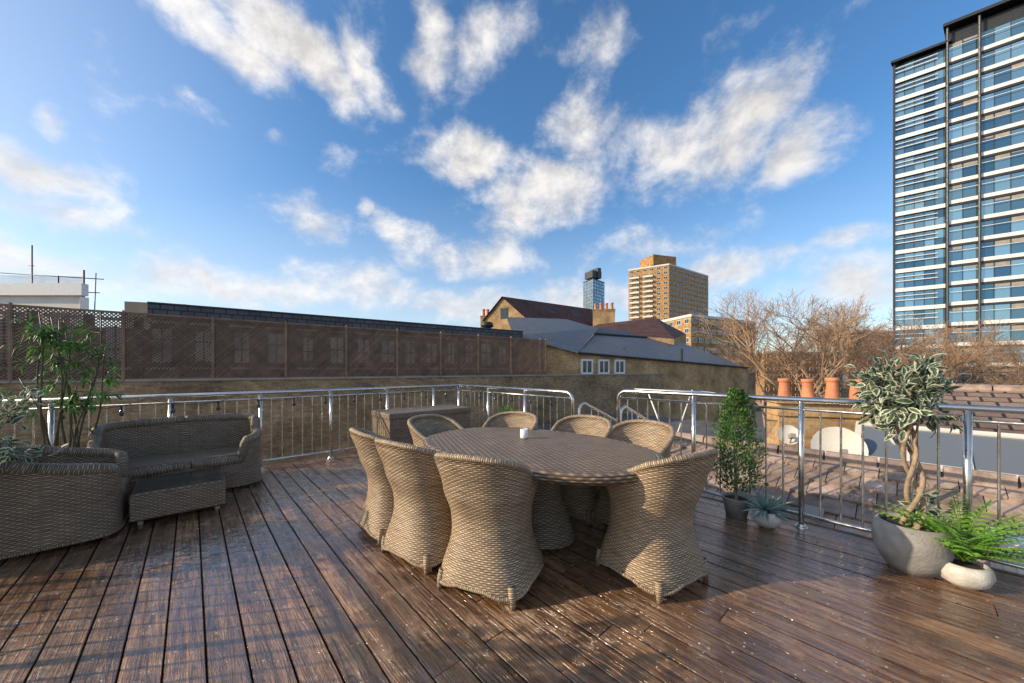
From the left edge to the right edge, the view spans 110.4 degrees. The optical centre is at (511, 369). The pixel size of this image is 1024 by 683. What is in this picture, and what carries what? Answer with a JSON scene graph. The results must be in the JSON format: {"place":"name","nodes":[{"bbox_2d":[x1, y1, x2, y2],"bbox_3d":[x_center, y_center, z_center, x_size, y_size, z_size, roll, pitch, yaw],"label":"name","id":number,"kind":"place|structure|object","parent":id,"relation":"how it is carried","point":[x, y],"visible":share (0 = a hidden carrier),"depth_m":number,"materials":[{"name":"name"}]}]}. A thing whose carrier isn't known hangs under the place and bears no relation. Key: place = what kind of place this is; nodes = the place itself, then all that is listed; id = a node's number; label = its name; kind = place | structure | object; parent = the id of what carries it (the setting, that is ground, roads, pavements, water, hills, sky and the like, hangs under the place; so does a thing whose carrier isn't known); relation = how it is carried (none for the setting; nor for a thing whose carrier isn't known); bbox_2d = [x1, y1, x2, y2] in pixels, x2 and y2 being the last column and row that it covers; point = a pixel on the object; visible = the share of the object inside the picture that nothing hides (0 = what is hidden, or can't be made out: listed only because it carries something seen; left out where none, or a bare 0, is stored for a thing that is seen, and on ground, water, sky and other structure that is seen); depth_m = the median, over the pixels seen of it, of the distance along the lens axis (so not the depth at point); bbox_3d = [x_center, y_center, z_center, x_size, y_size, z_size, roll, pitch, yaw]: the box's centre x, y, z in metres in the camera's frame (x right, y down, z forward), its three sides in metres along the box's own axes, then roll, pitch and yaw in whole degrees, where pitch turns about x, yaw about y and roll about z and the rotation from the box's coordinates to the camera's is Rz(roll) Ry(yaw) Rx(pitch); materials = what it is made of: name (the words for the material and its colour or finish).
{"place":"outdoors","nodes":[
{"label":"outdoors","id":0,"kind":"place"},
{"bbox_2d":[0,296,83,325],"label":"walls","id":1,"kind":"structure","parent":0,"point":[62,301],"depth_m":24.00,"materials":[{"name":"stone"}]},
{"bbox_2d":[3,310,73,324],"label":"windows","id":2,"kind":"structure","parent":1,"relation":"attached to","point":[48,319],"depth_m":23.95,"materials":[{"name":"grey glass"}]},
{"bbox_2d":[0,283,88,308],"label":"parapet","id":3,"kind":"structure","parent":1,"relation":"on","point":[44,289],"depth_m":23.78,"materials":[{"name":"white paint"}]},
{"bbox_2d":[0,245,103,313],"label":"scaffolding","id":4,"kind":"object","parent":1,"relation":"on","point":[84,278],"visible":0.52,"depth_m":24.98,"materials":[{"name":"metal"}]},
{"bbox_2d":[124,301,149,328],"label":"rendered block","id":5,"kind":"structure","parent":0,"point":[138,307],"depth_m":22.17,"materials":[{"name":"beige concrete"}]},
{"bbox_2d":[0,319,516,379],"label":"walls","id":6,"kind":"structure","parent":0,"point":[255,352],"depth_m":13.55,"materials":[{"name":"brown brick"}]},
{"bbox_2d":[0,310,512,378],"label":"windows","id":7,"kind":"structure","parent":6,"relation":"attached to","point":[249,349],"depth_m":13.35,"materials":[{"name":"glass"}]},
{"bbox_2d":[147,301,522,337],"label":"roof","id":8,"kind":"structure","parent":6,"relation":"on","point":[198,311],"depth_m":14.43,"materials":[{"name":"stone"}]},
{"bbox_2d":[147,316,514,338],"bbox_3d":[-5.605,-1.770,16.208,15.600,0.159,0.099,0,0,-36],"label":"gutter","id":9,"kind":"object","parent":8,"relation":"attached to","point":[283,325],"visible":0.15,"depth_m":13.43,"materials":[{"name":"metal"}]},
{"bbox_2d":[481,322,492,327],"bbox_3d":[-1.680,-2.914,24.000,0.840,0.660,0.819,0,0,0],"label":"roof vent","id":10,"kind":"object","parent":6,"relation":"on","point":[486,324],"visible":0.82,"depth_m":23.67,"materials":[{"name":"black metal"}]},
{"bbox_2d":[0,0,1001,352],"label":"sky","id":11,"kind":"structure","parent":0,"point":[418,161],"materials":[{"name":"blue"}]},
{"bbox_2d":[0,453,1023,682],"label":"wooden deck","id":12,"kind":"structure","parent":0,"point":[164,599],"depth_m":2.02,"materials":[{"name":"brown wood"}]},
{"bbox_2d":[0,385,68,466],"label":"variegated ficus","id":13,"kind":"object","parent":12,"relation":"on","point":[7,451],"visible":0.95,"depth_m":2.65,"materials":[{"name":"green plant"}]},
{"bbox_2d":[0,445,129,559],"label":"wicker armchair","id":14,"kind":"object","parent":12,"relation":"on","point":[66,496],"visible":0.91,"depth_m":2.73,"materials":[{"name":"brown wicker"}]},
{"bbox_2d":[0,312,131,447],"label":"potted bamboo","id":15,"kind":"object","parent":12,"relation":"on","point":[49,332],"visible":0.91,"depth_m":3.49,"materials":[{"name":"plant"}]},
{"bbox_2d":[87,413,262,505],"bbox_3d":[-3.754,0.970,4.075,1.446,0.820,0.792,0,0,-42],"label":"wicker loveseat","id":16,"kind":"object","parent":12,"relation":"on","point":[229,444],"visible":0.69,"depth_m":4.14,"materials":[{"name":"brown wicker"}]},
{"bbox_2d":[130,467,225,524],"bbox_3d":[-3.273,1.228,3.520,0.650,0.304,0.580,0,0,-42],"label":"coffee table","id":17,"kind":"object","parent":12,"relation":"on","point":[153,497],"visible":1,"depth_m":3.34,"materials":[{"name":"brown wicker"}]},
{"bbox_2d":[2,384,458,469],"bbox_3d":[-3.090,0.838,5.288,5.450,1.084,0.100,0,0,-42],"label":"metal railing","id":18,"kind":"object","parent":12,"relation":"on","point":[51,422],"visible":0.34,"depth_m":4.95,"materials":[{"name":"silver metal"}]},
{"bbox_2d":[29,387,561,418],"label":"string lights","id":19,"kind":"object","parent":18,"relation":"attached to","point":[121,413],"visible":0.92,"depth_m":5.17,"materials":[{"name":"black plastic"}]},
{"bbox_2d":[349,427,411,545],"bbox_3d":[-1.032,0.933,3.115,0.704,0.898,0.642,0,0,-38],"label":"dining chair","id":20,"kind":"object","parent":12,"relation":"on","point":[377,509],"visible":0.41,"depth_m":2.87,"materials":[{"name":"wicker"}]},
{"bbox_2d":[374,438,451,574],"bbox_3d":[-0.655,0.933,2.707,0.642,0.898,0.704,0,0,37],"label":"dining chair","id":21,"kind":"object","parent":12,"relation":"on","point":[418,532],"visible":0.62,"depth_m":2.46,"materials":[{"name":"wicker"}]},
{"bbox_2d":[371,404,470,444],"bbox_3d":[-1.502,1.020,6.028,1.490,0.720,0.700,0,0,-42],"label":"wicker storage box","id":22,"kind":"object","parent":12,"relation":"on","point":[391,424],"visible":0.43,"depth_m":5.60,"materials":[{"name":"brown wicker"}]},
{"bbox_2d":[407,414,463,447],"bbox_3d":[-0.695,0.933,3.642,0.704,0.898,0.642,0,0,32],"label":"dining chair","id":23,"kind":"object","parent":12,"relation":"on","point":[422,427],"visible":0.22,"depth_m":3.83,"materials":[{"name":"wicker"}]},
{"bbox_2d":[434,452,543,610],"bbox_3d":[-0.146,0.933,2.332,0.642,0.898,0.704,0,0,23],"label":"dining chair","id":24,"kind":"object","parent":12,"relation":"on","point":[493,552],"visible":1,"depth_m":2.11,"materials":[{"name":"wicker"}]},
{"bbox_2d":[496,405,514,413],"bbox_3d":[-0.068,0.938,5.191,0.477,0.884,0.470,0,0,0],"label":"potted shrub","id":25,"kind":"object","parent":12,"relation":"on","point":[507,409],"visible":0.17,"depth_m":5.19,"materials":[{"name":"green plant"}]},
{"bbox_2d":[482,411,537,429],"bbox_3d":[-0.062,0.933,3.837,0.642,0.898,0.704,0,0,26],"label":"dining chair","id":26,"kind":"object","parent":12,"relation":"on","point":[519,419],"visible":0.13,"depth_m":4.09,"materials":[{"name":"wicker"}]},
{"bbox_2d":[458,384,573,429],"bbox_3d":[-0.112,0.838,6.055,0.100,1.084,2.950,0,0,-42],"label":"metal railing","id":27,"kind":"object","parent":12,"relation":"on","point":[524,394],"visible":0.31,"depth_m":5.80,"materials":[{"name":"silver metal"}]},
{"bbox_2d":[71,492,1012,682],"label":"fallen leaves","id":28,"kind":"object","parent":12,"relation":"on","point":[582,585],"visible":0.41,"depth_m":2.15,"materials":[{"name":"brown plant"}]},
{"bbox_2d":[423,427,664,549],"bbox_3d":[0.160,0.996,3.030,2.140,0.728,1.440,0,0,40],"label":"oval dining table","id":29,"kind":"object","parent":12,"relation":"on","point":[553,460],"visible":0.73,"depth_m":2.76,"materials":[{"name":"wicker"}]},
{"bbox_2d":[520,428,527,438],"bbox_3d":[0.111,0.589,3.271,0.072,0.085,0.072,0,0,0],"label":"candle holder","id":30,"kind":"object","parent":29,"relation":"on","point":[523,433],"visible":1,"depth_m":3.24,"materials":[{"name":"white ceramic"}]},
{"bbox_2d":[551,414,611,525],"bbox_3d":[0.644,0.933,3.533,0.642,0.898,0.704,0,0,35],"label":"dining chair","id":31,"kind":"object","parent":12,"relation":"on","point":[579,501],"visible":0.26,"depth_m":3.30,"materials":[{"name":"wicker"}]},
{"bbox_2d":[578,402,648,422],"bbox_3d":[1.743,1.355,5.305,1.590,1.790,0.690,0,0,-42],"label":"stair handrail","id":32,"kind":"object","parent":12,"relation":"on","point":[605,414],"visible":0.2,"depth_m":5.02,"materials":[{"name":"silver metal"}]},
{"bbox_2d":[591,419,675,524],"bbox_3d":[1.090,0.933,3.188,0.704,0.898,0.642,0,0,-43],"label":"dining chair","id":33,"kind":"object","parent":12,"relation":"on","point":[657,436],"visible":0.22,"depth_m":3.31,"materials":[{"name":"wicker"}]},
{"bbox_2d":[596,448,717,604],"bbox_3d":[0.972,0.933,2.405,0.642,0.898,0.704,0,0,-33],"label":"dining chair","id":34,"kind":"object","parent":12,"relation":"on","point":[649,545],"visible":0.94,"depth_m":2.18,"materials":[{"name":"wicker"}]},
{"bbox_2d":[707,387,768,518],"bbox_3d":[2.116,0.769,3.342,0.538,1.221,0.533,0,0,0],"label":"cypress topiary","id":35,"kind":"object","parent":12,"relation":"on","point":[734,507],"visible":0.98,"depth_m":3.31,"materials":[{"name":"green plant"}]},
{"bbox_2d":[740,487,797,528],"bbox_3d":[2.250,1.218,3.128,0.466,0.323,0.437,0,0,0],"label":"agave plant","id":36,"kind":"object","parent":12,"relation":"on","point":[765,514],"visible":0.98,"depth_m":3.08,"materials":[{"name":"green plant"}]},
{"bbox_2d":[616,389,1023,569],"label":"metal railing","id":37,"kind":"object","parent":12,"relation":"on","point":[968,419],"visible":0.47,"depth_m":2.95,"materials":[{"name":"silver metal"}]},
{"bbox_2d":[844,343,963,578],"bbox_3d":[2.678,0.603,2.474,0.613,1.555,0.556,0,0,-33],"label":"variegated ficus","id":38,"kind":"object","parent":12,"relation":"on","point":[900,548],"visible":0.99,"depth_m":2.39,"materials":[{"name":"green plant"}]},
{"bbox_2d":[870,491,1023,590],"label":"potted fern","id":39,"kind":"object","parent":12,"relation":"on","point":[965,569],"visible":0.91,"depth_m":2.22,"materials":[{"name":"green plant"}]},
{"bbox_2d":[485,298,592,348],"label":"walls","id":40,"kind":"structure","parent":0,"point":[493,317],"depth_m":41.07,"materials":[{"name":"yellow brick"}]},
{"bbox_2d":[500,308,507,318],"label":"window","id":41,"kind":"structure","parent":40,"relation":"attached to","point":[503,313],"depth_m":40.92,"materials":[{"name":"grey glass"}]},
{"bbox_2d":[482,296,592,324],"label":"roof","id":42,"kind":"structure","parent":40,"relation":"on","point":[529,309],"depth_m":43.26,"materials":[{"name":"red tile"}]},
{"bbox_2d":[480,309,488,327],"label":"chimney stack","id":43,"kind":"object","parent":42,"relation":"attached to","point":[483,316],"visible":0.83,"depth_m":42.77,"materials":[{"name":"yellow brick"}]},
{"bbox_2d":[546,307,580,315],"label":"rooflights","id":44,"kind":"object","parent":42,"relation":"on","point":[553,311],"visible":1,"depth_m":43.85,"materials":[{"name":"blue glass"}]},
{"bbox_2d":[583,268,604,308],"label":"glass skyscraper","id":45,"kind":"structure","parent":0,"point":[593,289],"depth_m":427.48,"materials":[{"name":"glass"}]},
{"bbox_2d":[583,279,603,308],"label":"windows","id":46,"kind":"structure","parent":45,"relation":"in","point":[592,284],"depth_m":429.22,"materials":[{"name":"blue glass"}]},
{"bbox_2d":[518,340,747,423],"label":"walls","id":47,"kind":"structure","parent":0,"point":[699,377],"depth_m":25.74,"materials":[{"name":"brown brick"}]},
{"bbox_2d":[580,359,624,373],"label":"dormer windows","id":48,"kind":"structure","parent":47,"relation":"attached to","point":[586,366],"depth_m":22.10,"materials":[{"name":"white glass"}]},
{"bbox_2d":[507,317,740,365],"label":"roof","id":49,"kind":"structure","parent":47,"relation":"on","point":[570,335],"depth_m":27.64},
{"bbox_2d":[577,332,748,367],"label":"vents and gutters","id":50,"kind":"object","parent":49,"relation":"attached to","point":[681,351],"visible":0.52,"depth_m":25.90,"materials":[{"name":"metal"}]},
{"bbox_2d":[582,318,685,347],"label":"hipped roof house","id":51,"kind":"structure","parent":0,"point":[655,329],"depth_m":37.77,"materials":[{"name":"red tile"}]},
{"bbox_2d":[592,303,615,325],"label":"chimney stack","id":52,"kind":"object","parent":51,"relation":"on","point":[601,315],"visible":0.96,"depth_m":43.52,"materials":[{"name":"yellow brick"}]},
{"bbox_2d":[628,254,708,320],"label":"brick tower block","id":53,"kind":"structure","parent":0,"point":[662,287],"depth_m":206.91,"materials":[{"name":"brick"}]},
{"bbox_2d":[630,266,707,320],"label":"windows","id":54,"kind":"structure","parent":53,"relation":"in","point":[665,267],"depth_m":207.10,"materials":[{"name":"grey glass"}]},
{"bbox_2d":[661,314,754,371],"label":"brick apartment block","id":55,"kind":"structure","parent":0,"point":[683,323],"depth_m":115.14,"materials":[{"name":"brick"}]},
{"bbox_2d":[669,318,754,370],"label":"windows","id":56,"kind":"structure","parent":55,"relation":"in","point":[694,320],"depth_m":115.33,"materials":[{"name":"grey glass"}]},
{"bbox_2d":[685,287,894,396],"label":"bare tree","id":57,"kind":"object","parent":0,"point":[848,323],"visible":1,"depth_m":47.28,"materials":[{"name":"brown plant"}]},
{"bbox_2d":[755,351,842,396],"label":"brick apartment block","id":58,"kind":"structure","parent":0,"point":[794,390],"depth_m":162.11,"materials":[{"name":"brick"}]},
{"bbox_2d":[767,354,840,396],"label":"windows","id":59,"kind":"structure","parent":58,"relation":"in","point":[811,375],"depth_m":161.92,"materials":[{"name":"grey glass"}]},
{"bbox_2d":[756,388,845,426],"bbox_3d":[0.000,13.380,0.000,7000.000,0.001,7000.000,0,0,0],"label":"ground","id":60,"kind":"structure","parent":0,"point":[759,418],"depth_m":105.93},
{"bbox_2d":[0,373,755,466],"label":"wall","id":61,"kind":"structure","parent":60,"relation":"on","point":[600,392],"depth_m":12.39,"materials":[{"name":"brick"}]},
{"bbox_2d":[0,372,755,383],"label":"coping","id":62,"kind":"object","parent":61,"relation":"on","point":[128,380],"visible":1,"depth_m":11.96,"materials":[{"name":"stone"}]},
{"bbox_2d":[0,302,546,382],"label":"lattice fence","id":63,"kind":"object","parent":62,"relation":"on","point":[411,366],"visible":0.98,"depth_m":11.12,"materials":[{"name":"brown wood"}]},
{"bbox_2d":[536,413,764,442],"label":"flat roof building","id":64,"kind":"structure","parent":60,"relation":"on","point":[686,426],"depth_m":16.03,"materials":[{"name":"brick"}]},
{"bbox_2d":[634,388,713,431],"bbox_3d":[2.818,1.456,6.248,1.271,2.216,0.438,0,0,18],"label":"folding drying rack","id":65,"kind":"object","parent":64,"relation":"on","point":[673,390],"visible":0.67,"depth_m":6.27,"materials":[{"name":"white metal"}]},
{"bbox_2d":[711,320,805,426],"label":"bare tree","id":66,"kind":"object","parent":60,"relation":"on","point":[755,368],"visible":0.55,"depth_m":56.95,"materials":[{"name":"brown plant"}]},
{"bbox_2d":[728,294,886,394],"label":"bare tree","id":67,"kind":"object","parent":60,"relation":"on","point":[797,362],"visible":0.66,"depth_m":53.31,"materials":[{"name":"brown plant"}]},
{"bbox_2d":[786,311,883,396],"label":"bare tree","id":68,"kind":"object","parent":60,"relation":"on","point":[832,346],"visible":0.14,"depth_m":71.54,"materials":[{"name":"brown plant"}]},
{"bbox_2d":[828,350,899,378],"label":"bare tree","id":69,"kind":"object","parent":60,"relation":"on","point":[845,371],"visible":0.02,"depth_m":72.88,"materials":[{"name":"brown plant"}]},
{"bbox_2d":[797,303,963,386],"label":"bare tree","id":70,"kind":"object","parent":60,"relation":"on","point":[885,342],"visible":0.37,"depth_m":55.23,"materials":[{"name":"brown plant"}]},
{"bbox_2d":[831,331,1023,389],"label":"bare tree","id":71,"kind":"object","parent":60,"relation":"on","point":[960,359],"visible":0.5,"depth_m":44.34,"materials":[{"name":"brown plant"}]},
{"bbox_2d":[839,315,1023,387],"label":"bare tree","id":72,"kind":"object","parent":60,"relation":"on","point":[905,360],"visible":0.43,"depth_m":43.76,"materials":[{"name":"brown plant"}]},
{"bbox_2d":[891,0,1023,382],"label":"steelwork","id":73,"kind":"object","parent":60,"relation":"on","point":[979,15],"visible":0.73,"depth_m":59.65,"materials":[{"name":"metal"}]},
{"bbox_2d":[895,17,1023,383],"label":"glazing","id":74,"kind":"structure","parent":73,"relation":"attached to","point":[987,292],"depth_m":59.91,"materials":[{"name":"blue glass"}]},
{"bbox_2d":[949,35,1023,371],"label":"blinds","id":75,"kind":"object","parent":74,"relation":"attached to","point":[1013,219],"visible":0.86,"depth_m":57.28,"materials":[{"name":"fabric"}]},
{"bbox_2d":[895,21,1023,386],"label":"spandrels","id":76,"kind":"object","parent":73,"relation":"on","point":[996,129],"visible":0.67,"depth_m":60.11,"materials":[{"name":"white paint"}]},
{"bbox_2d":[903,3,1023,366],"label":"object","id":77,"kind":"object","parent":60,"relation":"on","point":[995,20],"visible":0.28,"depth_m":58.30,"materials":[{"name":"metal"}]},
{"bbox_2d":[903,330,1023,385],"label":"bare tree","id":78,"kind":"object","parent":60,"relation":"on","point":[1013,353],"visible":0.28,"depth_m":48.58,"materials":[{"name":"brown plant"}]},
{"bbox_2d":[955,337,1023,384],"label":"bare tree","id":79,"kind":"object","parent":60,"relation":"on","point":[1005,372],"visible":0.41,"depth_m":51.33,"materials":[{"name":"brown plant"}]},
{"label":"walls","id":80,"kind":"object","parent":60,"relation":"on","visible":0},
{"bbox_2d":[777,425,797,445],"bbox_3d":[3.948,1.287,5.063,0.271,0.984,0.233,0,0,-33],"label":"satellite dish","id":81,"kind":"object","parent":80,"relation":"on","point":[790,434],"visible":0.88,"depth_m":5.08,"materials":[{"name":"metal"}]},
{"bbox_2d":[811,427,867,455],"bbox_3d":[4.309,1.335,4.690,0.443,1.138,0.419,0,0,-14],"label":"satellite dish","id":82,"kind":"object","parent":80,"relation":"on","point":[851,441],"visible":0.59,"depth_m":4.76,"materials":[{"name":"metal"}]},
{"bbox_2d":[796,462,1016,529],"bbox_3d":[5.290,1.465,2.680,3.100,0.730,8.900,0,0,-42],"label":"sarking","id":83,"kind":"object","parent":80,"relation":"on","point":[896,492],"depth_m":3.64,"materials":[{"name":"brown wood"}]},
{"bbox_2d":[670,432,1023,566],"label":"tiles","id":84,"kind":"object","parent":83,"relation":"on","point":[985,487],"visible":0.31,"depth_m":3.77,"materials":[{"name":"tile"}]},
{"bbox_2d":[804,504,824,522],"bbox_3d":[3.074,1.473,3.644,0.127,0.119,0.180,0,0,-42],"label":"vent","id":85,"kind":"object","parent":84,"relation":"on","point":[811,510],"visible":0.4,"depth_m":3.63,"materials":[{"name":"metal"}]},
{"bbox_2d":[764,378,875,448],"bbox_3d":[5.400,2.259,6.000,1.840,4.243,0.620,0,0,16],"label":"chimney stack","id":86,"kind":"object","parent":84,"relation":"on","point":[811,422],"visible":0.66,"depth_m":5.92,"materials":[{"name":"yellow brick"}]},
{"bbox_2d":[986,527,1023,574],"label":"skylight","id":87,"kind":"object","parent":84,"relation":"on","point":[1009,568],"visible":0.19,"depth_m":2.43,"materials":[{"name":"grey glass"}]},
{"bbox_2d":[851,421,1023,480],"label":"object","id":88,"kind":"object","parent":83,"relation":"on","point":[985,451],"visible":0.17,"depth_m":4.23,"materials":[{"name":"glass"}]},
{"bbox_2d":[875,384,1023,433],"bbox_3d":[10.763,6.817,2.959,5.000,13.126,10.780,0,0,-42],"label":"roof","id":89,"kind":"structure","parent":80,"relation":"on","point":[993,395],"depth_m":5.58,"materials":[{"name":"ceramic"}]},
{"bbox_2d":[843,364,845,386],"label":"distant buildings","id":90,"kind":"structure","parent":0,"point":[844,376],"depth_m":255.34,"materials":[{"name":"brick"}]},
{"bbox_2d":[846,330,892,397],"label":"brick apartment block","id":91,"kind":"structure","parent":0,"point":[847,392],"depth_m":132.11,"materials":[{"name":"brick"}]}
]}

